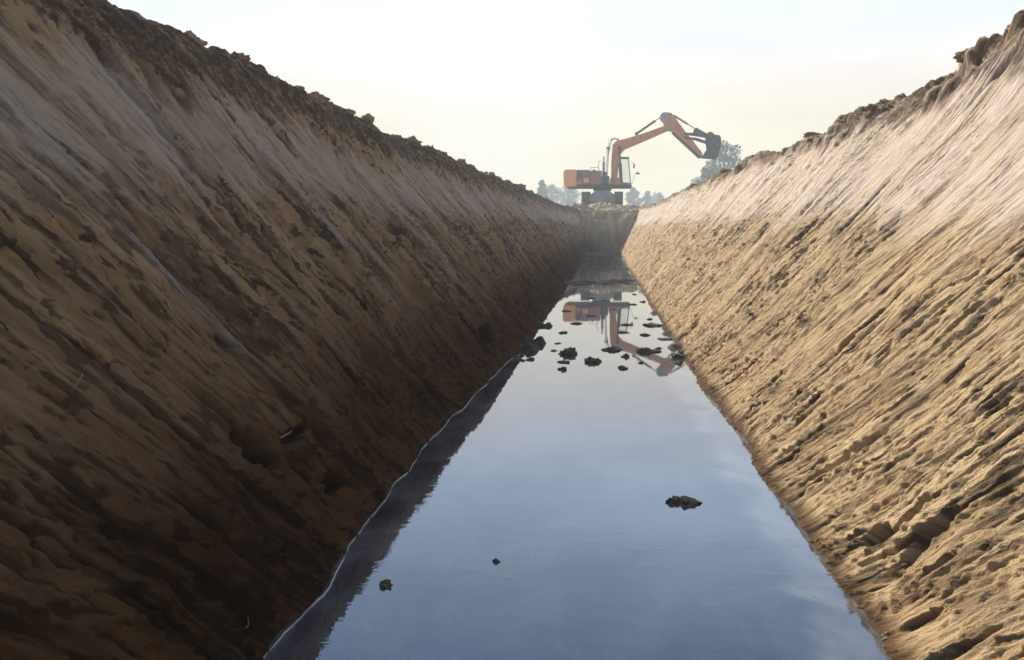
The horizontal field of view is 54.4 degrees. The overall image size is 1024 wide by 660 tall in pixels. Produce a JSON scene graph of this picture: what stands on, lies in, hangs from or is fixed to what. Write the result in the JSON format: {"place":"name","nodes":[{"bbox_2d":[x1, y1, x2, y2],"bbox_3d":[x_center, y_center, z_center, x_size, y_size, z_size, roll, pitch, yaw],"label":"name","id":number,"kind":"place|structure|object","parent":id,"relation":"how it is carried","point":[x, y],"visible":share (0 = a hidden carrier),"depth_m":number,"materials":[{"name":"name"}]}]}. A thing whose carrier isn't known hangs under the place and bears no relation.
{"place":"outdoors","nodes":[
{"label":"outdoors","id":0,"kind":"place"},
{"bbox_2d":[0,0,587,659],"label":"ditch bank","id":1,"kind":"structure","parent":0,"point":[222,270],"depth_m":4.74,"materials":[{"name":"soil"}]},
{"bbox_2d":[183,30,207,45],"bbox_3d":[-2.385,-2.113,7.350,0.297,0.189,0.208,-4,7,-34],"label":"soil clod","id":2,"kind":"object","parent":1,"relation":"on","point":[198,39],"visible":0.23,"depth_m":7.32,"materials":[{"name":"brown soil"}]},
{"bbox_2d":[231,53,250,64],"bbox_3d":[-2.287,-2.265,8.357,0.182,0.106,0.172,-4,7,-34],"label":"soil clod","id":3,"kind":"object","parent":1,"relation":"on","point":[246,59],"visible":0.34,"depth_m":8.32,"materials":[{"name":"brown soil"}]},
{"bbox_2d":[294,85,306,92],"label":"soil clod","id":4,"kind":"object","parent":1,"relation":"on","point":[300,87],"visible":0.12,"depth_m":9.75,"materials":[{"name":"brown soil"}]},
{"bbox_2d":[308,91,330,102],"bbox_3d":[-2.107,-2.462,10.645,0.333,0.178,0.169,0,6,-2],"label":"soil clod","id":5,"kind":"object","parent":1,"relation":"on","point":[319,96],"visible":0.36,"depth_m":10.62,"materials":[{"name":"brown soil"}]},
{"bbox_2d":[346,108,355,115],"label":"soil clod","id":6,"kind":"object","parent":1,"relation":"on","point":[349,111],"visible":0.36,"depth_m":11.40,"materials":[{"name":"brown soil"}]},
{"bbox_2d":[362,113,374,123],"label":"soil clod","id":7,"kind":"object","parent":1,"relation":"on","point":[370,118],"visible":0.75,"depth_m":12.58,"materials":[{"name":"brown soil"}]},
{"bbox_2d":[406,135,421,146],"bbox_3d":[-1.523,-2.812,14.900,0.319,0.194,0.333,-2,6,-15],"label":"soil clod","id":8,"kind":"object","parent":1,"relation":"on","point":[414,141],"visible":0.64,"depth_m":14.79,"materials":[{"name":"brown soil"}]},
{"bbox_2d":[457,158,465,164],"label":"soil clod","id":9,"kind":"object","parent":1,"relation":"on","point":[462,160],"visible":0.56,"depth_m":21.38,"materials":[{"name":"brown soil"}]},
{"bbox_2d":[487,172,494,178],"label":"soil clod","id":10,"kind":"object","parent":1,"relation":"on","point":[492,174],"visible":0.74,"depth_m":24.78,"materials":[{"name":"brown soil"}]},
{"bbox_2d":[108,0,1023,205],"label":"sky","id":11,"kind":"structure","parent":0,"point":[526,92],"materials":[{"name":"white"}]},
{"bbox_2d":[262,251,892,659],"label":"water","id":12,"kind":"structure","parent":0,"point":[546,483],"depth_m":4.93,"materials":[{"name":"blue liquid"}]},
{"bbox_2d":[379,579,392,588],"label":"soil clod","id":13,"kind":"object","parent":12,"relation":"in","point":[386,584],"visible":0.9,"depth_m":4.27,"materials":[{"name":"brown soil"}]},
{"bbox_2d":[263,354,519,657],"bbox_3d":[-0.505,0.779,7.242,0.151,0.006,9.481,1,6,6],"label":"scum line","id":14,"kind":"object","parent":12,"relation":"on","point":[318,599],"visible":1,"depth_m":4.63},
{"bbox_2d":[557,360,569,362],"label":"soil clod","id":15,"kind":"object","parent":12,"relation":"in","point":[564,361],"visible":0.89,"depth_m":11.19,"materials":[{"name":"brown soil"}]},
{"bbox_2d":[558,347,577,354],"bbox_3d":[0.670,0.298,11.950,0.244,0.196,0.244,-1,6,-5],"label":"soil clod","id":16,"kind":"object","parent":12,"relation":"in","point":[569,351],"visible":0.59,"depth_m":11.89,"materials":[{"name":"soil"}]},
{"bbox_2d":[584,356,601,362],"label":"soil clod","id":17,"kind":"object","parent":12,"relation":"in","point":[589,359],"visible":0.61,"depth_m":11.21,"materials":[{"name":"soil"}]},
{"bbox_2d":[601,346,622,351],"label":"soil clod","id":18,"kind":"object","parent":12,"relation":"on","point":[614,348],"visible":0.71,"depth_m":12.26,"materials":[{"name":"soil"}]},
{"bbox_2d":[636,347,661,352],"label":"soil clod","id":19,"kind":"object","parent":12,"relation":"in","point":[645,350],"visible":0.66,"depth_m":12.09,"materials":[{"name":"brown soil"}]},
{"bbox_2d":[643,322,661,326],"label":"soil clod","id":20,"kind":"object","parent":12,"relation":"in","point":[650,324],"visible":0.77,"depth_m":15.23,"materials":[{"name":"soil"}]},
{"bbox_2d":[658,337,672,339],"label":"soil clod","id":21,"kind":"object","parent":12,"relation":"in","point":[667,338],"visible":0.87,"depth_m":13.44,"materials":[{"name":"soil"}]},
{"bbox_2d":[666,495,681,502],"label":"soil clod","id":22,"kind":"object","parent":12,"relation":"on","point":[674,499],"visible":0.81,"depth_m":5.55,"materials":[{"name":"brown soil"}]},
{"bbox_2d":[674,496,701,507],"bbox_3d":[0.975,0.965,5.537,0.145,0.064,0.177,3,7,23],"label":"soil clod","id":23,"kind":"object","parent":12,"relation":"in","point":[687,501],"visible":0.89,"depth_m":5.51,"materials":[{"name":"soil"}]},
{"bbox_2d":[570,202,645,250],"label":"ditch end","id":24,"kind":"object","parent":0,"point":[605,226],"visible":0.38,"depth_m":59.90,"materials":[{"name":"soil"}]},
{"bbox_2d":[563,112,720,205],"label":"excavator","id":25,"kind":"object","parent":24,"relation":"on","point":[597,182],"visible":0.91,"depth_m":70.93,"materials":[{"name":"metal"}]},
{"bbox_2d":[510,251,865,613],"bbox_3d":[2.244,-0.927,23.927,3.780,0.309,75.995,1,6,5],"label":"ditch bed","id":26,"kind":"object","parent":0,"point":[529,346],"visible":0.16,"depth_m":15.06,"materials":[{"name":"brown soil"}]},
{"bbox_2d":[619,10,1023,659],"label":"ditch bank","id":27,"kind":"structure","parent":0,"point":[839,308],"depth_m":6.09,"materials":[{"name":"soil"}]},
{"bbox_2d":[670,350,686,357],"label":"soil clod","id":28,"kind":"object","parent":27,"relation":"on","point":[678,353],"visible":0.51,"depth_m":11.57,"materials":[{"name":"soil"}]},
{"bbox_2d":[720,168,731,173],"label":"soil clod","id":29,"kind":"object","parent":27,"relation":"on","point":[723,171],"visible":0.63,"depth_m":26.19,"materials":[{"name":"brown soil"}]},
{"bbox_2d":[780,147,787,155],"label":"soil clod","id":30,"kind":"object","parent":27,"relation":"on","point":[783,151],"visible":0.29,"depth_m":16.77,"materials":[{"name":"brown soil"}]},
{"bbox_2d":[803,132,820,137],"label":"soil clod","id":31,"kind":"object","parent":27,"relation":"on","point":[806,134],"visible":0.52,"depth_m":15.54,"materials":[{"name":"brown soil"}]},
{"bbox_2d":[836,113,851,123],"bbox_3d":[4.285,-2.654,12.645,0.345,0.190,0.224,2,6,18],"label":"soil clod","id":32,"kind":"object","parent":27,"relation":"on","point":[842,119],"visible":0.2,"depth_m":12.66,"materials":[{"name":"brown soil"}]},
{"bbox_2d":[855,111,867,117],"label":"soil clod","id":33,"kind":"object","parent":27,"relation":"on","point":[859,113],"visible":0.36,"depth_m":11.84,"materials":[{"name":"brown soil"}]},
{"bbox_2d":[864,103,881,110],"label":"soil clod","id":34,"kind":"object","parent":27,"relation":"on","point":[870,107],"visible":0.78,"depth_m":10.76,"materials":[{"name":"brown soil"}]},
{"bbox_2d":[881,630,889,640],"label":"soil clod","id":35,"kind":"object","parent":27,"relation":"on","point":[884,635],"visible":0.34,"depth_m":3.71,"materials":[{"name":"soil"}]},
{"bbox_2d":[953,48,967,62],"bbox_3d":[3.794,-2.249,8.248,0.285,0.148,0.176,-3,7,-24],"label":"soil clod","id":36,"kind":"object","parent":27,"relation":"on","point":[959,56],"visible":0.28,"depth_m":8.22,"materials":[{"name":"brown soil"}]},
{"bbox_3d":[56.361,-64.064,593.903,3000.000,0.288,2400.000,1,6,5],"label":"ground","id":37,"kind":"structure","parent":0,"visible":0},
{"bbox_2d":[536,180,548,198],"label":"tree","id":38,"kind":"object","parent":37,"relation":"on","point":[541,191],"visible":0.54,"depth_m":194.15,"materials":[{"name":"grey plant"}]},
{"bbox_2d":[544,184,565,205],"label":"tree","id":39,"kind":"object","parent":37,"relation":"on","point":[552,190],"visible":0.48,"depth_m":227.78,"materials":[{"name":"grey plant"}]},
{"bbox_2d":[558,186,580,205],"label":"tree","id":40,"kind":"object","parent":37,"relation":"on","point":[568,198],"visible":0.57,"depth_m":232.84,"materials":[{"name":"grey plant"}]},
{"bbox_2d":[625,187,643,205],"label":"tree","id":41,"kind":"object","parent":37,"relation":"on","point":[630,196],"visible":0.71,"depth_m":225.78,"materials":[{"name":"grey plant"}]},
{"bbox_2d":[642,190,652,205],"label":"tree","id":42,"kind":"object","parent":37,"relation":"on","point":[647,198],"visible":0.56,"depth_m":235.61,"materials":[{"name":"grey plant"}]},
{"bbox_2d":[650,192,663,202],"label":"tree","id":43,"kind":"object","parent":37,"relation":"on","point":[660,196],"visible":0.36,"depth_m":256.76,"materials":[{"name":"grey plant"}]},
{"bbox_2d":[691,167,713,183],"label":"tree","id":44,"kind":"object","parent":37,"relation":"on","point":[705,173],"visible":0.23,"depth_m":147.82,"materials":[{"name":"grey plant"}]},
{"bbox_2d":[703,140,742,181],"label":"tree","id":45,"kind":"object","parent":37,"relation":"on","point":[728,159],"visible":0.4,"depth_m":145.41,"materials":[{"name":"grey plant"}]}
]}

